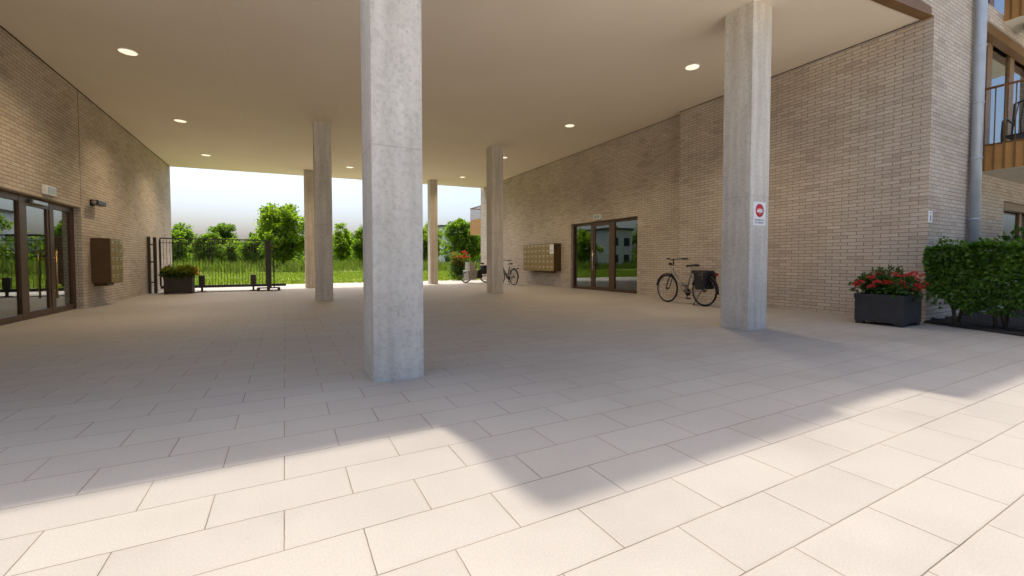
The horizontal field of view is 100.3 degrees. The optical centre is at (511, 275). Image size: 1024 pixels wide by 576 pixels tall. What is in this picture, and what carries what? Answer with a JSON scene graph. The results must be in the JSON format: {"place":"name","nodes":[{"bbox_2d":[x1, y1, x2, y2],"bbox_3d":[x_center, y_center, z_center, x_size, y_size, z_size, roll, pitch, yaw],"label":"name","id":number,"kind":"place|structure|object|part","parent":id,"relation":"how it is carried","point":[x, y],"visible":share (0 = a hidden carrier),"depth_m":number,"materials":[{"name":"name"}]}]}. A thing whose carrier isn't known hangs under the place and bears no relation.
{"place":"outdoors","nodes":[
{"label":"outdoors","id":0,"kind":"place"},
{"bbox_2d":[170,167,480,260],"label":"sky","id":1,"kind":"structure","parent":0,"point":[201,199],"materials":[{"name":"white"}]},
{"bbox_2d":[172,257,480,273],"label":"tall grass","id":2,"kind":"structure","parent":0,"point":[287,266],"depth_m":41.37,"materials":[{"name":"green plant"}]},
{"bbox_2d":[195,269,479,284],"bbox_3d":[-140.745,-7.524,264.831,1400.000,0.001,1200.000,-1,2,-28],"label":"ground","id":3,"kind":"structure","parent":0,"point":[299,276],"depth_m":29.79,"materials":[{"name":"green plant"}]},
{"bbox_2d":[171,229,191,261],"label":"broadleaf tree","id":4,"kind":"object","parent":3,"relation":"on","point":[181,248],"visible":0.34,"depth_m":48.87,"materials":[{"name":"green plant"}]},
{"bbox_2d":[171,222,197,261],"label":"broadleaf tree","id":5,"kind":"object","parent":3,"relation":"on","point":[189,232],"visible":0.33,"depth_m":62.15,"materials":[{"name":"green plant"}]},
{"bbox_2d":[190,232,227,264],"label":"broadleaf tree","id":6,"kind":"object","parent":3,"relation":"on","point":[217,251],"visible":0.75,"depth_m":48.59,"materials":[{"name":"green plant"}]},
{"bbox_2d":[207,222,242,260],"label":"broadleaf tree","id":7,"kind":"object","parent":3,"relation":"on","point":[224,229],"visible":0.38,"depth_m":69.30,"materials":[{"name":"green plant"}]},
{"bbox_2d":[222,237,239,261],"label":"broadleaf tree","id":8,"kind":"object","parent":3,"relation":"on","point":[236,242],"visible":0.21,"depth_m":55.21,"materials":[{"name":"green plant"}]},
{"bbox_2d":[221,242,241,263],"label":"broadleaf tree","id":9,"kind":"object","parent":3,"relation":"on","point":[231,254],"visible":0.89,"depth_m":50.02,"materials":[{"name":"green plant"}]},
{"bbox_2d":[237,234,265,263],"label":"broadleaf tree","id":10,"kind":"object","parent":3,"relation":"on","point":[247,256],"visible":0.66,"depth_m":54.16,"materials":[{"name":"green plant"}]},
{"bbox_2d":[248,232,259,263],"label":"broadleaf tree","id":11,"kind":"object","parent":3,"relation":"on","point":[251,233],"visible":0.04,"depth_m":75.05,"materials":[{"name":"green plant"}]},
{"bbox_2d":[253,202,304,263],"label":"broadleaf tree","id":12,"kind":"object","parent":3,"relation":"on","point":[286,227],"visible":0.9,"depth_m":45.19,"materials":[{"name":"green plant"}]},
{"bbox_2d":[187,232,480,263],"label":"shrub belt","id":13,"kind":"object","parent":3,"relation":"on","point":[351,257],"visible":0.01,"depth_m":82.75,"materials":[{"name":"green plant"}]},
{"bbox_2d":[333,222,354,260],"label":"broadleaf tree","id":14,"kind":"object","parent":3,"relation":"on","point":[342,242],"visible":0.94,"depth_m":66.61,"materials":[{"name":"green plant"}]},
{"bbox_2d":[349,224,362,260],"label":"broadleaf tree","id":15,"kind":"object","parent":3,"relation":"on","point":[356,246],"visible":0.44,"depth_m":51.30,"materials":[{"name":"green plant"}]},
{"bbox_2d":[423,228,427,262],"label":"broadleaf tree","id":16,"kind":"object","parent":3,"relation":"on","point":[425,246],"visible":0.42,"depth_m":58.78,"materials":[{"name":"green plant"}]},
{"bbox_2d":[423,221,443,256],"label":"broadleaf tree","id":17,"kind":"object","parent":3,"relation":"on","point":[440,234],"visible":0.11,"depth_m":67.16,"materials":[{"name":"green plant"}]},
{"bbox_2d":[438,225,476,263],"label":"house","id":18,"kind":"structure","parent":3,"relation":"on","point":[441,258],"depth_m":91.77,"materials":[{"name":"white glass"}]},
{"bbox_2d":[440,218,480,262],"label":"broadleaf tree","id":19,"kind":"object","parent":3,"relation":"on","point":[463,240],"visible":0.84,"depth_m":41.65,"materials":[{"name":"green plant"}]},
{"bbox_2d":[0,280,1023,575],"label":"pavement","id":20,"kind":"structure","parent":0,"point":[530,430],"depth_m":2.38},
{"bbox_2d":[0,27,171,325],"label":"apartment building","id":21,"kind":"structure","parent":20,"relation":"on","point":[75,148],"depth_m":9.09,"materials":[{"name":"brick"}]},
{"bbox_2d":[42,184,56,196],"bbox_3d":[-8.485,-1.558,7.840,0.074,0.170,0.370,-1,2,-28],"label":"exit sign","id":22,"kind":"object","parent":21,"relation":"attached to","point":[48,190],"visible":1,"depth_m":7.77,"materials":[{"name":"white plastic"}]},
{"bbox_2d":[90,199,105,206],"bbox_3d":[-9.372,-1.641,9.643,0.200,0.140,0.530,-1,2,-28],"label":"security camera","id":23,"kind":"object","parent":21,"relation":"attached to","point":[97,203],"visible":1,"depth_m":9.55,"materials":[{"name":"black metal"}]},
{"bbox_2d":[90,238,122,285],"bbox_3d":[-9.452,-0.317,10.000,0.350,1.090,0.820,-1,2,-28],"label":"mailbox unit","id":24,"kind":"object","parent":21,"relation":"attached to","point":[106,261],"visible":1,"depth_m":9.69,"materials":[{"name":"brown metal"}]},
{"bbox_3d":[-9.183,-0.545,9.837,0.022,0.192,0.257,-1,2,-28],"label":"mailbox door","id":25,"kind":"part","parent":24,"relation":"part of","materials":[{"name":"brown metal"}]},
{"bbox_3d":[-9.183,-0.743,9.831,0.022,0.192,0.257,-1,2,-28],"label":"mailbox door","id":26,"kind":"part","parent":24,"relation":"part of","materials":[{"name":"brown metal"}]},
{"bbox_3d":[-9.184,-0.347,9.843,0.019,0.192,0.257,-1,2,-28],"label":"mailbox door","id":27,"kind":"part","parent":24,"relation":"part of","materials":[{"name":"brown metal"}]},
{"bbox_3d":[-9.183,0.048,9.856,0.022,0.192,0.257,-1,2,-28],"label":"mailbox door","id":28,"kind":"part","parent":24,"relation":"part of","materials":[{"name":"brown metal"}]},
{"bbox_3d":[-9.184,-0.149,9.850,0.019,0.192,0.257,-1,2,-28],"label":"mailbox door","id":29,"kind":"part","parent":24,"relation":"part of","materials":[{"name":"brown metal"}]},
{"bbox_3d":[-9.307,-0.355,10.076,0.022,0.192,0.257,-1,2,-28],"label":"mailbox door","id":30,"kind":"part","parent":24,"relation":"part of","materials":[{"name":"brown metal"}]},
{"bbox_3d":[-9.307,-0.553,10.070,0.022,0.192,0.257,-1,2,-28],"label":"mailbox door","id":31,"kind":"part","parent":24,"relation":"part of","materials":[{"name":"brown metal"}]},
{"bbox_3d":[-9.307,-0.751,10.063,0.019,0.192,0.257,-1,2,-28],"label":"mailbox door","id":32,"kind":"part","parent":24,"relation":"part of","materials":[{"name":"brown metal"}]},
{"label":"mailbox door","id":33,"kind":"part","parent":24,"relation":"part of","materials":[{"name":"brown metal"}]},
{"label":"mailbox door","id":34,"kind":"part","parent":24,"relation":"part of","materials":[{"name":"brown metal"}]},
{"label":"mailbox door","id":35,"kind":"part","parent":24,"relation":"part of","materials":[{"name":"brown metal"}]},
{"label":"mailbox door","id":36,"kind":"part","parent":24,"relation":"part of","materials":[{"name":"brown metal"}]},
{"bbox_2d":[147,237,157,293],"bbox_3d":[-11.405,-0.337,13.561,0.215,1.800,0.100,-1,2,-28],"label":"gate post","id":37,"kind":"object","parent":20,"relation":"on","point":[154,262],"visible":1,"depth_m":13.54,"materials":[{"name":"metal"}]},
{"bbox_2d":[158,264,199,293],"bbox_3d":[-10.582,0.089,13.599,1.065,0.946,0.785,-1,2,-28],"label":"flower planter","id":38,"kind":"object","parent":20,"relation":"on","point":[178,278],"visible":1,"depth_m":13.44,"materials":[{"name":"black plastic"}]},
{"bbox_2d":[171,290,266,292],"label":"gate track","id":39,"kind":"structure","parent":20,"relation":"on","point":[219,291],"depth_m":14.31,"materials":[{"name":"metal"}]},
{"bbox_2d":[159,238,285,291],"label":"sliding gate","id":40,"kind":"structure","parent":20,"relation":"on","point":[202,285],"depth_m":14.52,"materials":[{"name":"metal"}]},
{"bbox_2d":[257,241,279,290],"bbox_3d":[-8.473,-0.349,14.870,0.710,1.740,0.260,-1,2,-28],"label":"gate post","id":41,"kind":"object","parent":20,"relation":"on","point":[268,262],"visible":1,"depth_m":14.85,"materials":[{"name":"metal"}]},
{"bbox_2d":[304,169,314,287],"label":"concrete column","id":42,"kind":"structure","parent":20,"relation":"on","point":[309,231],"depth_m":16.52,"materials":[{"name":"grey concrete"}]},
{"bbox_2d":[313,121,332,300],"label":"concrete column","id":43,"kind":"structure","parent":20,"relation":"on","point":[322,191],"depth_m":10.92,"materials":[{"name":"grey concrete"}]},
{"bbox_2d":[360,0,423,382],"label":"concrete column","id":44,"kind":"structure","parent":20,"relation":"on","point":[391,101],"depth_m":3.59,"materials":[{"name":"grey concrete"}]},
{"bbox_2d":[427,180,437,283],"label":"concrete column","id":45,"kind":"structure","parent":20,"relation":"on","point":[432,189],"depth_m":19.47,"materials":[{"name":"grey concrete"}]},
{"bbox_2d":[448,250,469,278],"bbox_3d":[-2.931,-0.597,23.780,1.339,1.670,1.257,-1,2,-28],"label":"flowering shrub","id":46,"kind":"object","parent":20,"relation":"on","point":[457,265],"visible":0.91,"depth_m":23.50,"materials":[{"name":"green plant"}]},
{"bbox_2d":[461,261,486,282],"bbox_3d":[-1.704,-0.179,20.553,1.630,1.033,0.684,-1,2,-28],"label":"cargo bike","id":47,"kind":"object","parent":20,"relation":"on","point":[470,272],"visible":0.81,"depth_m":20.27,"materials":[{"name":"black metal"}]},
{"bbox_2d":[486,145,502,292],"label":"concrete column","id":48,"kind":"structure","parent":20,"relation":"on","point":[494,170],"depth_m":13.82,"materials":[{"name":"grey concrete"}]},
{"bbox_2d":[503,260,518,284],"bbox_3d":[-0.209,-0.158,18.858,0.639,1.101,1.890,-1,2,-31],"label":"bicycle","id":49,"kind":"object","parent":20,"relation":"on","point":[508,277],"visible":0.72,"depth_m":18.61,"materials":[{"name":"metal"}]},
{"bbox_2d":[656,258,718,305],"bbox_3d":[4.112,0.123,10.152,0.639,1.101,1.889,-1,2,-24],"label":"bicycle","id":50,"kind":"object","parent":20,"relation":"on","point":[703,280],"visible":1,"depth_m":9.72,"materials":[{"name":"metal"}]},
{"bbox_2d":[720,0,771,330],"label":"concrete column","id":51,"kind":"structure","parent":20,"relation":"on","point":[747,101],"depth_m":6.30,"materials":[{"name":"grey concrete"}]},
{"bbox_2d":[753,201,765,225],"bbox_3d":[3.634,-0.910,6.275,0.290,0.345,0.008,-1,2,-28],"label":"no entry sign","id":52,"kind":"object","parent":51,"relation":"attached to","point":[759,212],"visible":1,"depth_m":6.27,"materials":[{"name":"white metal"}]},
{"bbox_2d":[470,0,1023,321],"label":"apartment building","id":53,"kind":"structure","parent":20,"relation":"on","point":[881,146],"depth_m":8.58,"materials":[{"name":"brick"}]},
{"bbox_2d":[0,0,933,187],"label":"passage roof","id":54,"kind":"structure","parent":53,"relation":"attached to","point":[258,86],"depth_m":7.98,"materials":[{"name":"paint"}]},
{"bbox_2d":[116,47,138,55],"bbox_3d":[-6.553,-3.821,7.293,0.294,0.024,0.294,-1,2,-28],"label":"ceiling light","id":55,"kind":"object","parent":54,"relation":"attached to","point":[126,51],"visible":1,"depth_m":7.27,"materials":[{"name":"white plastic"}]},
{"bbox_2d":[173,119,186,122],"bbox_3d":[-8.421,-3.935,10.850,0.294,0.024,0.294,-1,2,-28],"label":"ceiling light","id":56,"kind":"object","parent":54,"relation":"attached to","point":[180,120],"visible":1,"depth_m":10.81,"materials":[{"name":"white plastic"}]},
{"bbox_2d":[684,63,700,70],"bbox_3d":[3.513,-4.070,8.330,0.294,0.024,0.294,-1,2,-28],"label":"ceiling light","id":57,"kind":"object","parent":54,"relation":"attached to","point":[695,66],"visible":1,"depth_m":8.34,"materials":[{"name":"white plastic"}]},
{"bbox_2d":[524,243,560,272],"bbox_3d":[1.213,-0.720,17.831,0.350,1.170,2.420,-1,2,-28],"label":"mailbox unit","id":58,"kind":"object","parent":53,"relation":"attached to","point":[542,258],"visible":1,"depth_m":17.40,"materials":[{"name":"brown metal"}]},
{"bbox_2d":[593,214,601,219],"bbox_3d":[2.957,-2.033,14.802,0.074,0.170,0.390,-1,2,-28],"label":"exit sign","id":59,"kind":"object","parent":53,"relation":"attached to","point":[597,216],"visible":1,"depth_m":14.74,"materials":[{"name":"white plastic"}]},
{"bbox_2d":[928,211,932,222],"bbox_3d":[6.926,-0.979,7.077,0.150,0.190,0.008,-1,2,-28],"label":"info sign","id":60,"kind":"object","parent":53,"relation":"attached to","point":[930,214],"visible":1,"depth_m":7.07,"materials":[{"name":"white plastic"}]},
{"bbox_2d":[988,0,1000,12],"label":"window","id":61,"kind":"structure","parent":53,"relation":"in","point":[996,4],"depth_m":9.05,"materials":[{"name":"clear glass"}]},
{"bbox_2d":[983,41,1023,144],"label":"window","id":62,"kind":"structure","parent":53,"relation":"in","point":[996,66],"depth_m":9.15,"materials":[{"name":"clear glass"}]},
{"bbox_2d":[1002,211,1021,241],"bbox_3d":[11.066,-0.859,9.574,2.650,1.394,0.195,-1,2,-28],"label":"window","id":63,"kind":"structure","parent":53,"relation":"in","point":[1018,217],"depth_m":9.71,"materials":[{"name":"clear glass"}]},
{"bbox_2d":[1000,100,1023,141],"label":"garden chair","id":64,"kind":"object","parent":53,"relation":"on","point":[1020,135],"visible":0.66,"depth_m":7.93,"materials":[{"name":"black metal"}]},
{"bbox_2d":[848,264,928,327],"bbox_3d":[6.059,0.290,6.906,0.875,0.976,0.861,-1,2,-28],"label":"flower planter","id":65,"kind":"object","parent":20,"relation":"on","point":[883,297],"visible":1,"depth_m":6.72,"materials":[{"name":"plastic"}]},
{"bbox_2d":[923,310,1023,335],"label":"planting bed","id":66,"kind":"object","parent":20,"relation":"on","point":[981,321],"visible":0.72,"depth_m":6.78,"materials":[{"name":"soil"}]},
{"bbox_2d":[921,235,1023,327],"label":"clipped hedge","id":67,"kind":"object","parent":66,"relation":"on","point":[976,270],"visible":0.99,"depth_m":6.26,"materials":[{"name":"green plant"}]},
{"bbox_2d":[999,223,1023,283],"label":"garden shrub","id":68,"kind":"object","parent":66,"relation":"on","point":[1005,237],"visible":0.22,"depth_m":7.83,"materials":[{"name":"green plant"}]}
]}

